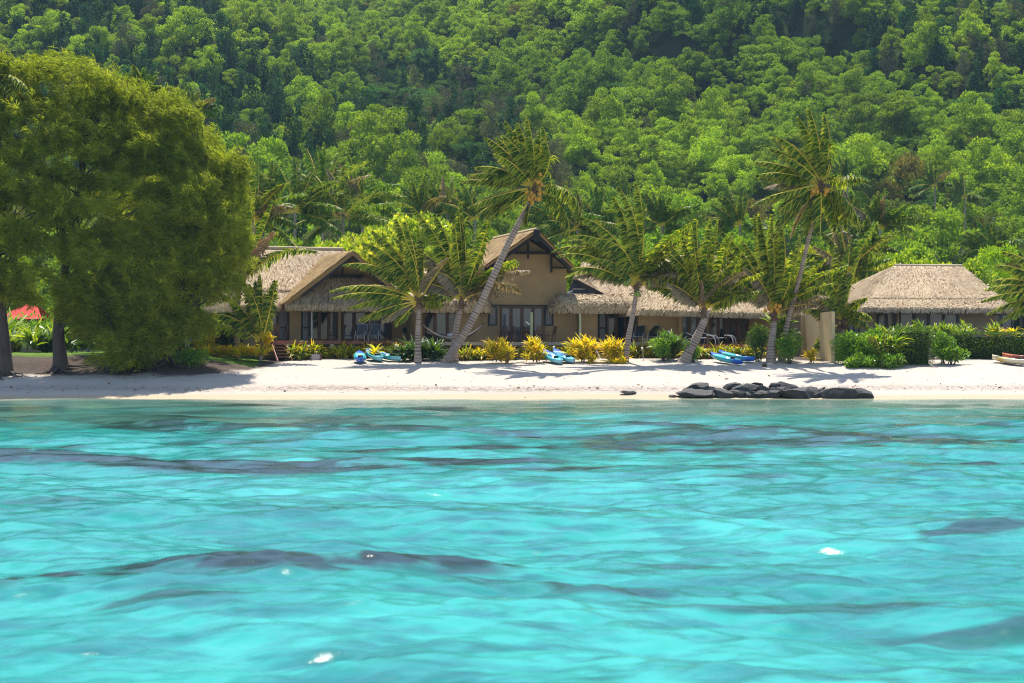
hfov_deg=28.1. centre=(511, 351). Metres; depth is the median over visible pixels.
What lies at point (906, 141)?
umbrella tree
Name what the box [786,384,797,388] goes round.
rock
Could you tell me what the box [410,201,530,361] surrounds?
coconut palm
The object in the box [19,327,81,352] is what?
garden clump
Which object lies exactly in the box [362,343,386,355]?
lily plant
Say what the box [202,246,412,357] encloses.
thatched bungalow
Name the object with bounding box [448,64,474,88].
grey green tree
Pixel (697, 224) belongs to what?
forest tree
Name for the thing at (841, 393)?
rock
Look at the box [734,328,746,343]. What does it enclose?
wooden chair
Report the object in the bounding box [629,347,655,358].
crinum plant
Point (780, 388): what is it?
rock
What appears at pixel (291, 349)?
crinum plant
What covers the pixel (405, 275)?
coconut palm
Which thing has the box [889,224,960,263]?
forest tree
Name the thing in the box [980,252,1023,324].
coconut palm
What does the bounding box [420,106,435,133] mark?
grey green tree
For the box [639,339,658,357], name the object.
crinum plant
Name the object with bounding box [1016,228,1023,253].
forest tree
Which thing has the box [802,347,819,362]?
golden bush
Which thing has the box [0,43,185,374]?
casuarina tree
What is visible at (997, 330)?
golden plant
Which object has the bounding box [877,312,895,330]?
sliding door
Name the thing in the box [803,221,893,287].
coconut palm
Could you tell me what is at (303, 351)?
crinum plant
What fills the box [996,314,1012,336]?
sliding door
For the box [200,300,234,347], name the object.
shrub
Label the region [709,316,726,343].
sliding door
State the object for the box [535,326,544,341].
wooden chair
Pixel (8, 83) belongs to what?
coconut palm
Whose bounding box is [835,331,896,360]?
hedge
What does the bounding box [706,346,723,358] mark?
crinum plant
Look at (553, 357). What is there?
kayak
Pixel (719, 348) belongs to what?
crinum plant
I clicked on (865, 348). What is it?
shrub
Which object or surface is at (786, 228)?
forest tree
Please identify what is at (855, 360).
shrub
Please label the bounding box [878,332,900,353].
shrub
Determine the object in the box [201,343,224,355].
golden plant
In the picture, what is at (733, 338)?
sun lounger
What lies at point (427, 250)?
broadleaf tree
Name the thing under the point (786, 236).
forest tree
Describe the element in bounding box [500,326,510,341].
wooden chair
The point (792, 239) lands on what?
forest tree
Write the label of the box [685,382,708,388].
rock
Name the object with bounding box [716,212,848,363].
coconut palm
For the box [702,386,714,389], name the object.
rock
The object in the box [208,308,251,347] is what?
garden plant
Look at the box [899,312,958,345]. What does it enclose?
sliding door
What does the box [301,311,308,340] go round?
narrow window
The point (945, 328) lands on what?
ti plant
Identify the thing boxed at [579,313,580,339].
wooden post
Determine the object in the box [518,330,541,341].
garden table
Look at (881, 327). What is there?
ti plant
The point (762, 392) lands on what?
rock
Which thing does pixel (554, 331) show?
wooden chair
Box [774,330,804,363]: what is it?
shrub
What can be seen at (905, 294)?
hip roofed house
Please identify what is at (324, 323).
sliding door
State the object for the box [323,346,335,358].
crinum plant
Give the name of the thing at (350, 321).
sliding door
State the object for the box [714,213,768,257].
forest tree
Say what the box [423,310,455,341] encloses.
sliding door
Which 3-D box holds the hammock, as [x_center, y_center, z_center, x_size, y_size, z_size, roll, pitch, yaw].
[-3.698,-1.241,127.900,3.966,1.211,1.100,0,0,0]
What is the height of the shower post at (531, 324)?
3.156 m
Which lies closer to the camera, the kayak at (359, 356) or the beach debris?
the beach debris
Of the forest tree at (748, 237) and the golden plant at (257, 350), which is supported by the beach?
the golden plant at (257, 350)
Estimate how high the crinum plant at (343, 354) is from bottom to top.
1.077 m
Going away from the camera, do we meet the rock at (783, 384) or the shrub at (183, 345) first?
the rock at (783, 384)
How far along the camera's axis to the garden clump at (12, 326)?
131.29 m
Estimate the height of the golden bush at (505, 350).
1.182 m
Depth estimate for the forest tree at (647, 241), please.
242.92 m
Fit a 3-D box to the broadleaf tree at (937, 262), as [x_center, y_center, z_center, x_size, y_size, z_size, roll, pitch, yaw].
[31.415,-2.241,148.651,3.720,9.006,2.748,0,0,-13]
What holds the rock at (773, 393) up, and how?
on the beach
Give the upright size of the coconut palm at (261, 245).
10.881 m
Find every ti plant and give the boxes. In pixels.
[762,311,798,348]
[874,326,913,364]
[875,323,905,332]
[896,318,951,338]
[934,319,1003,336]
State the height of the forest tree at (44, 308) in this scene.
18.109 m
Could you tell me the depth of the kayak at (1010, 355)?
124.28 m
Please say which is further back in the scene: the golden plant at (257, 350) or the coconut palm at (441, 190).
the coconut palm at (441, 190)
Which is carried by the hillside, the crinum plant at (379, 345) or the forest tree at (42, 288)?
the forest tree at (42, 288)
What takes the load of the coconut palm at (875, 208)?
on the beach
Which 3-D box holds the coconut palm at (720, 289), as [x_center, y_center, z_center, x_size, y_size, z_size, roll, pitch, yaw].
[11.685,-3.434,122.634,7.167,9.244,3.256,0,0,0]
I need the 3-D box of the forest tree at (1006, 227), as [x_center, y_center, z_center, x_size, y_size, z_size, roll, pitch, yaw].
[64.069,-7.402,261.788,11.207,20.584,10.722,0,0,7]
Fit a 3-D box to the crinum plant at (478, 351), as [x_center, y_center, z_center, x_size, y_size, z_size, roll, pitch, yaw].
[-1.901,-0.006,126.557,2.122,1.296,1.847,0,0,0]
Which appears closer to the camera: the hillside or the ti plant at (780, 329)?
the ti plant at (780, 329)
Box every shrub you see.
[13,310,80,348]
[171,346,212,366]
[178,308,202,346]
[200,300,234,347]
[648,330,679,361]
[681,340,702,362]
[745,322,768,361]
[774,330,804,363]
[829,329,868,364]
[843,351,868,367]
[848,333,884,356]
[857,327,890,344]
[860,353,882,367]
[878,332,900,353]
[879,352,905,368]
[929,329,956,363]
[939,340,970,364]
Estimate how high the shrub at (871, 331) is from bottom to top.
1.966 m
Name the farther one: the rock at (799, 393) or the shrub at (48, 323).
the shrub at (48, 323)
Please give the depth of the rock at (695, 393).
110.07 m
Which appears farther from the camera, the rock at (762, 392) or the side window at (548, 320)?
the side window at (548, 320)
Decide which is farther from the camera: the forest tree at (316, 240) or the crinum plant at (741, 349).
the forest tree at (316, 240)
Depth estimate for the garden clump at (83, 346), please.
131.90 m
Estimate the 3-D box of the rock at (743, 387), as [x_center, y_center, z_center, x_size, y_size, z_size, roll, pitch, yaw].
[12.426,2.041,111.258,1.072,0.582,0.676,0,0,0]
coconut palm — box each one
[0,60,35,133]
[126,64,169,101]
[179,86,221,117]
[202,188,316,358]
[204,275,278,360]
[219,161,306,246]
[248,160,297,244]
[251,156,350,243]
[261,142,375,241]
[284,162,397,246]
[326,153,410,233]
[330,218,449,362]
[387,175,450,227]
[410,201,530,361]
[419,176,481,229]
[439,180,511,249]
[440,116,579,362]
[521,179,603,251]
[538,189,615,244]
[551,182,706,361]
[569,185,626,236]
[636,192,692,241]
[646,218,765,362]
[705,189,767,236]
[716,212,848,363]
[749,108,867,361]
[793,189,864,241]
[802,240,872,351]
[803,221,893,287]
[822,190,878,246]
[827,156,871,194]
[830,215,900,257]
[848,188,918,240]
[908,161,954,224]
[941,172,990,234]
[957,216,1023,292]
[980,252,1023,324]
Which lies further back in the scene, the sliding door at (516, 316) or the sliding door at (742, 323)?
the sliding door at (742, 323)
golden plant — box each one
[194,344,213,355]
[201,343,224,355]
[209,344,233,355]
[224,345,240,356]
[229,342,253,356]
[247,343,269,355]
[963,326,1019,336]
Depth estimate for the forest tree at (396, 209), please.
262.30 m
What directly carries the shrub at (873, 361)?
on the beach
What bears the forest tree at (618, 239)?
on the hillside
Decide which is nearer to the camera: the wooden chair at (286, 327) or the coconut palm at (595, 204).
the wooden chair at (286, 327)
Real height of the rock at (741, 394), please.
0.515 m
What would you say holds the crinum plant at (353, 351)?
on the beach
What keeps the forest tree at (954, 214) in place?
on the hillside
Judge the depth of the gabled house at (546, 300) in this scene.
131.03 m
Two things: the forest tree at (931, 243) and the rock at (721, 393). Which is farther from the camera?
the forest tree at (931, 243)
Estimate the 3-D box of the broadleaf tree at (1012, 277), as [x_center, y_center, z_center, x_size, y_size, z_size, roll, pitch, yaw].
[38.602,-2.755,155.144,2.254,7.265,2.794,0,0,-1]
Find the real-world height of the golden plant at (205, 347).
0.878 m
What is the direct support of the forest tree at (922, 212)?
on the hillside
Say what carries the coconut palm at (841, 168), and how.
on the hillside
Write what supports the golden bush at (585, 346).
on the beach
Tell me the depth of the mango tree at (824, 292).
229.42 m
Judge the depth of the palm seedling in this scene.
121.46 m
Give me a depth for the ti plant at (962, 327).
128.53 m
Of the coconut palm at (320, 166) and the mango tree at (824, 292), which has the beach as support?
the coconut palm at (320, 166)
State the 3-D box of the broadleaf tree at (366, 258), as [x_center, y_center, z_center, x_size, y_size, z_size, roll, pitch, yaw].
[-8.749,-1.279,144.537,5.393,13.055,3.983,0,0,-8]
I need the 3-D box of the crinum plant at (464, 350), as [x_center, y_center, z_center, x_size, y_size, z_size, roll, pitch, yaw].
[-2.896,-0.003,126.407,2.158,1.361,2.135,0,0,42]
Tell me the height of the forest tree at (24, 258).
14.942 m
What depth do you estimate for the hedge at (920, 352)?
122.75 m
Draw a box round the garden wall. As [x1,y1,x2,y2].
[776,303,848,362]
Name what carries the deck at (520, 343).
on the beach
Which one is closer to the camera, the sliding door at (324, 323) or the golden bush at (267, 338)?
the golden bush at (267, 338)
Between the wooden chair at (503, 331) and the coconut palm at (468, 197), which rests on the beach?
the coconut palm at (468, 197)
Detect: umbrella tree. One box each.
[329,215,346,227]
[389,87,437,97]
[897,135,953,148]
[927,232,967,263]
[933,97,1012,111]
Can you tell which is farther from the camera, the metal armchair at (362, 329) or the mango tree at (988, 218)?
the mango tree at (988, 218)
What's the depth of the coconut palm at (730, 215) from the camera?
177.75 m
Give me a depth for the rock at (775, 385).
111.68 m
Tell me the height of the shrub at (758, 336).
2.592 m
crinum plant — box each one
[272,340,305,360]
[287,341,312,359]
[299,338,327,357]
[305,345,333,358]
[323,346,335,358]
[329,345,353,358]
[331,340,365,357]
[360,341,383,357]
[363,338,387,356]
[382,340,397,352]
[458,342,475,356]
[458,348,475,360]
[463,348,487,359]
[471,345,488,359]
[503,349,523,359]
[516,347,532,359]
[544,343,561,351]
[557,346,572,355]
[629,341,643,357]
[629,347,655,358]
[630,342,651,357]
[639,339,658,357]
[697,345,708,358]
[698,347,711,358]
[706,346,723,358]
[710,341,742,357]
[713,344,742,353]
[733,345,751,354]
[737,341,765,357]
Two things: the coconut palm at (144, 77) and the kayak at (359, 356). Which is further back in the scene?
the coconut palm at (144, 77)
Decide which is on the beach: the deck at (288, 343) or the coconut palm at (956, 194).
the deck at (288, 343)
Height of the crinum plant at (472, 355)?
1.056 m
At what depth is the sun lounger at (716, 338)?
128.75 m
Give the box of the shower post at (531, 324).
[525,312,532,336]
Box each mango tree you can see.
[85,203,134,237]
[685,207,713,227]
[745,198,767,225]
[812,282,827,295]
[966,211,1018,236]
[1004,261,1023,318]
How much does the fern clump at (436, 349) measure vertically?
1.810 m
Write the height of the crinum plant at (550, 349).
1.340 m
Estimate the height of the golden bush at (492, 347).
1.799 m
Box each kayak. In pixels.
[354,350,365,362]
[366,347,382,360]
[377,351,400,360]
[543,350,562,363]
[553,348,574,362]
[711,352,742,363]
[719,349,754,360]
[992,354,1023,363]
[1002,352,1023,358]
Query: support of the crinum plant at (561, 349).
on the beach
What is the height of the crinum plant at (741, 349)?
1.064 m
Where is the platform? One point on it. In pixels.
(179, 348)
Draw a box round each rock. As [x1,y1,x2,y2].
[620,390,636,394]
[676,389,712,397]
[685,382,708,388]
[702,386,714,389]
[713,388,735,397]
[723,382,741,390]
[731,384,750,391]
[733,391,745,397]
[744,383,758,391]
[744,392,751,397]
[744,393,760,397]
[755,390,767,397]
[756,385,771,391]
[767,390,780,397]
[768,382,780,387]
[770,386,787,390]
[778,387,809,398]
[779,381,787,386]
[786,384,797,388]
[808,389,820,397]
[821,387,857,398]
[854,388,873,397]
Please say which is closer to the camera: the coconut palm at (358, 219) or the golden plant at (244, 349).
the golden plant at (244, 349)
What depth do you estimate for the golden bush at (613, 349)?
123.34 m
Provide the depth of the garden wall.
129.04 m
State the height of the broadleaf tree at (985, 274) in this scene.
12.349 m
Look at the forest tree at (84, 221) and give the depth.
272.09 m
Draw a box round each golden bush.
[191,333,219,349]
[254,330,276,352]
[478,336,517,361]
[497,346,516,363]
[521,334,548,361]
[559,333,600,361]
[586,353,597,363]
[593,335,632,362]
[610,354,628,363]
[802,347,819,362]
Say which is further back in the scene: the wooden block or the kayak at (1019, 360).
the wooden block
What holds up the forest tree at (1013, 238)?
on the hillside
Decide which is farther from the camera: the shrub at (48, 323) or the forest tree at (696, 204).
the forest tree at (696, 204)
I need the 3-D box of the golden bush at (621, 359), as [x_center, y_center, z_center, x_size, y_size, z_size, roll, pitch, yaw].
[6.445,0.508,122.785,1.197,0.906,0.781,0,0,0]
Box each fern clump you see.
[385,335,440,361]
[421,334,449,360]
[641,328,689,355]
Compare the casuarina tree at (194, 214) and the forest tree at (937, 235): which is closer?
the casuarina tree at (194, 214)
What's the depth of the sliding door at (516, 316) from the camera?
130.84 m
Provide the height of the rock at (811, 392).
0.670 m
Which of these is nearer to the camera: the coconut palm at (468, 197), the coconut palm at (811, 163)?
the coconut palm at (811, 163)
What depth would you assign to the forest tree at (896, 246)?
231.44 m
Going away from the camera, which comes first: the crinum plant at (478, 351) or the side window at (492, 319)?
the crinum plant at (478, 351)
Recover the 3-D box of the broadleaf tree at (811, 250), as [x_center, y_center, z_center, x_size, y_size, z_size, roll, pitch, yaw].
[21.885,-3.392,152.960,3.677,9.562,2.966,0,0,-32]
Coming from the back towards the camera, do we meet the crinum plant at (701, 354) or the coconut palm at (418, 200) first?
the coconut palm at (418, 200)
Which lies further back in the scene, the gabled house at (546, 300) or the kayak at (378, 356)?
the gabled house at (546, 300)
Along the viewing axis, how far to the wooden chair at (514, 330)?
129.09 m
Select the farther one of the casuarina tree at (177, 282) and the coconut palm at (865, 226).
the coconut palm at (865, 226)
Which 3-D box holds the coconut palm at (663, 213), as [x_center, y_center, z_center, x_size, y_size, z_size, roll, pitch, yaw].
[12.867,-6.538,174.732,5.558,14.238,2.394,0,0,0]
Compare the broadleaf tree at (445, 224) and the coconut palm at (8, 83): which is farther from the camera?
the broadleaf tree at (445, 224)
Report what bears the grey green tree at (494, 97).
on the hillside
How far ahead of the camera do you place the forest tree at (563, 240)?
231.07 m
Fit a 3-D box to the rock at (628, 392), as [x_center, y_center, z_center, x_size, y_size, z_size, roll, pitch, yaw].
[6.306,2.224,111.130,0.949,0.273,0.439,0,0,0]
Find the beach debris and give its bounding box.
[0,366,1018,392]
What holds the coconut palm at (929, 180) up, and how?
on the hillside
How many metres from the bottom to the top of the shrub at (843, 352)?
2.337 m
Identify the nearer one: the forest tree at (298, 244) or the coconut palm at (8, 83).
the coconut palm at (8, 83)
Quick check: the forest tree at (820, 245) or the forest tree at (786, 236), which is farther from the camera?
the forest tree at (786, 236)
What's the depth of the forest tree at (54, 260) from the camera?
241.46 m
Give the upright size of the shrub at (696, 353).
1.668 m
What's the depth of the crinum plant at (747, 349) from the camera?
127.83 m
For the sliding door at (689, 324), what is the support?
in the thatched bungalow at (653, 309)
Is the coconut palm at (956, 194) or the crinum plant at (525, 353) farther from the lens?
the coconut palm at (956, 194)
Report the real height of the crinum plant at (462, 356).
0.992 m
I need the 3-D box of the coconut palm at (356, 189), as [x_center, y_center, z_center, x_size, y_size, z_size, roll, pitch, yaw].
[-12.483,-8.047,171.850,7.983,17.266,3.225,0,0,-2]
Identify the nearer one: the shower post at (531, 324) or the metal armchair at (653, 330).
the shower post at (531, 324)
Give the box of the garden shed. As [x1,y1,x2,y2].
[7,304,52,351]
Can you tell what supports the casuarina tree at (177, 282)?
on the beach
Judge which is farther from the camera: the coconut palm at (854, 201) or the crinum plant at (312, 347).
the coconut palm at (854, 201)
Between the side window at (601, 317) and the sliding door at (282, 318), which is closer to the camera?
the sliding door at (282, 318)
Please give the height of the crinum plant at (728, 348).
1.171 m
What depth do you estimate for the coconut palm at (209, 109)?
199.82 m
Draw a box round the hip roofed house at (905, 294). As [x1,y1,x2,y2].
[828,264,1013,356]
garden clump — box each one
[6,307,47,351]
[9,323,47,352]
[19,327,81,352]
[36,322,101,351]
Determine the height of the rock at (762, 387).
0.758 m
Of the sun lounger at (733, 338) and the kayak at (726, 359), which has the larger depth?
the sun lounger at (733, 338)
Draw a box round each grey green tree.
[325,222,345,242]
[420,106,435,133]
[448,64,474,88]
[489,90,503,111]
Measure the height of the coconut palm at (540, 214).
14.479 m
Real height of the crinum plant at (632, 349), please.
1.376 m
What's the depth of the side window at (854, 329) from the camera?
135.16 m
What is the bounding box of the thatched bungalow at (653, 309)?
[618,255,770,357]
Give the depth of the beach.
116.00 m
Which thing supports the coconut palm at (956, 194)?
on the hillside
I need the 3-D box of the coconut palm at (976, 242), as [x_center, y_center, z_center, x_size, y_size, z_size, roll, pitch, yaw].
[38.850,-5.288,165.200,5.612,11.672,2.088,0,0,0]
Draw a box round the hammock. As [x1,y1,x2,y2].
[421,323,484,341]
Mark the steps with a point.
(275, 353)
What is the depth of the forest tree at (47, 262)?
242.38 m
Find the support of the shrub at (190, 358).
on the beach
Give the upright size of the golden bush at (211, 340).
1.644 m
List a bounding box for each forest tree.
[6,256,55,321]
[20,248,70,293]
[31,299,54,323]
[33,224,112,287]
[36,194,96,241]
[37,269,59,306]
[39,268,76,321]
[264,217,324,246]
[267,234,302,246]
[364,206,400,232]
[465,192,513,245]
[554,239,579,290]
[564,219,656,253]
[582,226,653,260]
[645,193,729,250]
[677,221,706,248]
[691,227,737,251]
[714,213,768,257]
[755,231,801,258]
[762,197,821,256]
[788,227,822,257]
[815,241,829,250]
[878,216,924,258]
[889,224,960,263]
[895,206,1003,269]
[899,203,966,250]
[924,229,988,264]
[963,235,1023,264]
[977,242,1023,310]
[995,215,1023,252]
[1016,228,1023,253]
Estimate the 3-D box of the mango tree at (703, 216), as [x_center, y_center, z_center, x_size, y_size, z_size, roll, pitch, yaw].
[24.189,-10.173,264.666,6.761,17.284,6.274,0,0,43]
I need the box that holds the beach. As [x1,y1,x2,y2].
[0,352,1023,398]
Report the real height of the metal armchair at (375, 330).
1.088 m
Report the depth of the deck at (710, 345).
128.20 m
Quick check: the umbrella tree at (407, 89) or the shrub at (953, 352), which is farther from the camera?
the umbrella tree at (407, 89)
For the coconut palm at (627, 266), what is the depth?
123.21 m
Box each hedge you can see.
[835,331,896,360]
[889,326,934,364]
[946,331,1023,358]
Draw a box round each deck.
[270,341,410,359]
[423,342,653,358]
[682,344,747,358]
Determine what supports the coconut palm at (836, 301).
on the beach
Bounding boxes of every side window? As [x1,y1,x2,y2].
[488,306,496,325]
[544,306,552,325]
[598,312,605,341]
[848,324,858,332]
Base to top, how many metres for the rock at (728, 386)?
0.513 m
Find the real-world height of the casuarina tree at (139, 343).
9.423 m
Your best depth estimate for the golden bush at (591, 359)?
122.84 m
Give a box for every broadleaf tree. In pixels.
[312,238,361,255]
[360,243,417,266]
[379,210,451,268]
[424,245,447,262]
[785,244,819,288]
[852,253,897,284]
[929,260,951,263]
[962,256,1001,290]
[1006,274,1023,336]
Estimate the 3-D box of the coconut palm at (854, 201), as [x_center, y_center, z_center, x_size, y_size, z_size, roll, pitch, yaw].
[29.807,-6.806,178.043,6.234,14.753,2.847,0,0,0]
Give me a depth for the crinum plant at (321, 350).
126.26 m
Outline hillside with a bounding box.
[0,0,1023,351]
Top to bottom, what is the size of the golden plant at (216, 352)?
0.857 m
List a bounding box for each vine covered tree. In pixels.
[282,214,307,246]
[535,176,555,245]
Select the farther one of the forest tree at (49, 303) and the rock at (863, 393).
the forest tree at (49, 303)
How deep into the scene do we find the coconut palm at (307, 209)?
158.03 m
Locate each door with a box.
[269,310,288,340]
[309,310,337,340]
[341,310,391,340]
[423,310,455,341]
[500,306,543,341]
[606,313,633,341]
[682,315,705,343]
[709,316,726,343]
[727,317,748,343]
[788,315,800,356]
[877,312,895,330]
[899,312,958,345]
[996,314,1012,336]
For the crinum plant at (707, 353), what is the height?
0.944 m
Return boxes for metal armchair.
[354,324,367,340]
[368,324,381,340]
[633,325,644,341]
[647,325,659,341]
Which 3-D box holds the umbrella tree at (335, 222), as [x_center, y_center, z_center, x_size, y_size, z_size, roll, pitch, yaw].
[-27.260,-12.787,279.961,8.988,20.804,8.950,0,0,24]
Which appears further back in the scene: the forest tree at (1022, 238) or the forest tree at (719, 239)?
the forest tree at (1022, 238)
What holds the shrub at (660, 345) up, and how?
on the beach
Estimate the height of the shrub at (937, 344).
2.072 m
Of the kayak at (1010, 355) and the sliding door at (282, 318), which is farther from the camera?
the sliding door at (282, 318)
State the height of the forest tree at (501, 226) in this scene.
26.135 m
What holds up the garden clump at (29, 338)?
on the beach
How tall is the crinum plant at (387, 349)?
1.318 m
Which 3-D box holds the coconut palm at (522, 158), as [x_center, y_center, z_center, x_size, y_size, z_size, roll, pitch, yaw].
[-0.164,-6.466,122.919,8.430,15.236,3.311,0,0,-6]
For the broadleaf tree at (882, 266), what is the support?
on the beach
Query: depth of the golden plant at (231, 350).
123.85 m
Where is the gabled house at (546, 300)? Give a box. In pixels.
[406,227,637,356]
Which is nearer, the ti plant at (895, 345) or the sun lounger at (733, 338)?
the ti plant at (895, 345)
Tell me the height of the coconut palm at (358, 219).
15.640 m
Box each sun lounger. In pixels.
[686,332,718,343]
[703,332,735,342]
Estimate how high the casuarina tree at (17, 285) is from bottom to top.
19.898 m
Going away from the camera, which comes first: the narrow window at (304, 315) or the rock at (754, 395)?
the rock at (754, 395)
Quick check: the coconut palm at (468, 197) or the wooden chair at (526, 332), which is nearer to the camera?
the wooden chair at (526, 332)
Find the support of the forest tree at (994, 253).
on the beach
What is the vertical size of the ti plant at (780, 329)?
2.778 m
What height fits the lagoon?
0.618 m
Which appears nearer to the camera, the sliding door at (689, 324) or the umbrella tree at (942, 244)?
the sliding door at (689, 324)
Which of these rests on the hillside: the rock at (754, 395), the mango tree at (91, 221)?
the mango tree at (91, 221)
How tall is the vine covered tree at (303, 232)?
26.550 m
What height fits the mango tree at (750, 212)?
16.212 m
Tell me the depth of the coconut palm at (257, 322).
123.99 m
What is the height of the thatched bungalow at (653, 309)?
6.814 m
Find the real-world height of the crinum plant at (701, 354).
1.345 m
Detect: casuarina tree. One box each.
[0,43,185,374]
[0,44,81,379]
[48,218,190,373]
[82,116,237,350]
[94,84,262,369]
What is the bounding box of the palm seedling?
[867,330,890,366]
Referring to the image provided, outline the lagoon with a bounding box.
[0,398,1023,682]
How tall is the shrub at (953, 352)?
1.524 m
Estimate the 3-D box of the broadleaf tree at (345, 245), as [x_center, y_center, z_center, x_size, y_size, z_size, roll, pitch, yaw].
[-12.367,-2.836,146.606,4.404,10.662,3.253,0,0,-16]
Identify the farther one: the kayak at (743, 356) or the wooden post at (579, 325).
the wooden post at (579, 325)
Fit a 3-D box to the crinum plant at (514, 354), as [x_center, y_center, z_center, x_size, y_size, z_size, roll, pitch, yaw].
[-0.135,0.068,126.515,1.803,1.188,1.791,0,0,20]
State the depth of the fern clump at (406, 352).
124.30 m
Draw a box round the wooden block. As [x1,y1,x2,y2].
[310,354,321,359]
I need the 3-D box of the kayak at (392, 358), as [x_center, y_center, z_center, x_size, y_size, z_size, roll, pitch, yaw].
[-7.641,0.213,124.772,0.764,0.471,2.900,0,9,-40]
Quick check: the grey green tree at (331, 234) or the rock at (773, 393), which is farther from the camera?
the grey green tree at (331, 234)
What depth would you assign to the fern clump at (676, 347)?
125.04 m
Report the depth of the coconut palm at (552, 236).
161.72 m
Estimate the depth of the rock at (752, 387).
111.23 m
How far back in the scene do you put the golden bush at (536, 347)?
123.49 m
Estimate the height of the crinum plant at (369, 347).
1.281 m
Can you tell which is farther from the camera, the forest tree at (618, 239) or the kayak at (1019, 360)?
the forest tree at (618, 239)
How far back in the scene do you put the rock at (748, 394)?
110.19 m
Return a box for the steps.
[272,344,292,360]
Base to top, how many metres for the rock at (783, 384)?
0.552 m
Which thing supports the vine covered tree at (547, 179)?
on the hillside
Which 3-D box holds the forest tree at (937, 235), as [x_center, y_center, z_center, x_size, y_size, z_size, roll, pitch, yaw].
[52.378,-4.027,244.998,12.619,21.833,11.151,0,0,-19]
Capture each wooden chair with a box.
[270,324,279,340]
[280,325,287,340]
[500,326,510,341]
[511,326,523,341]
[524,326,534,340]
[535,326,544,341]
[545,326,557,341]
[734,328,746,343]
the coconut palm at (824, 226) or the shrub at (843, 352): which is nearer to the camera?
the shrub at (843, 352)
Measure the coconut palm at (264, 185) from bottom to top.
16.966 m
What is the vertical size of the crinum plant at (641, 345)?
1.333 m
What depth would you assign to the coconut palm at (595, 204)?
184.75 m
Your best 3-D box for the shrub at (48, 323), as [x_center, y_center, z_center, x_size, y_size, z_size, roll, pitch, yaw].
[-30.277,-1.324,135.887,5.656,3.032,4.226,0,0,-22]
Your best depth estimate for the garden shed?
137.73 m
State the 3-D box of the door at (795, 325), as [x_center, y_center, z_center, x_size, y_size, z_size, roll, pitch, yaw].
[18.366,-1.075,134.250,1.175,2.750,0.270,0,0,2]
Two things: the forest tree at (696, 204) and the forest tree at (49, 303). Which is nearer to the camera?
the forest tree at (49, 303)
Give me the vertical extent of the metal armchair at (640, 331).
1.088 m
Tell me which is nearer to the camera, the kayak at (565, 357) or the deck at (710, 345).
the kayak at (565, 357)
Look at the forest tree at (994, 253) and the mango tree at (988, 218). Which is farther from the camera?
the mango tree at (988, 218)
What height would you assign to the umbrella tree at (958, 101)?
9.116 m
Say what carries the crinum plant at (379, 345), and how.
on the beach
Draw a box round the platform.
[172,347,197,352]

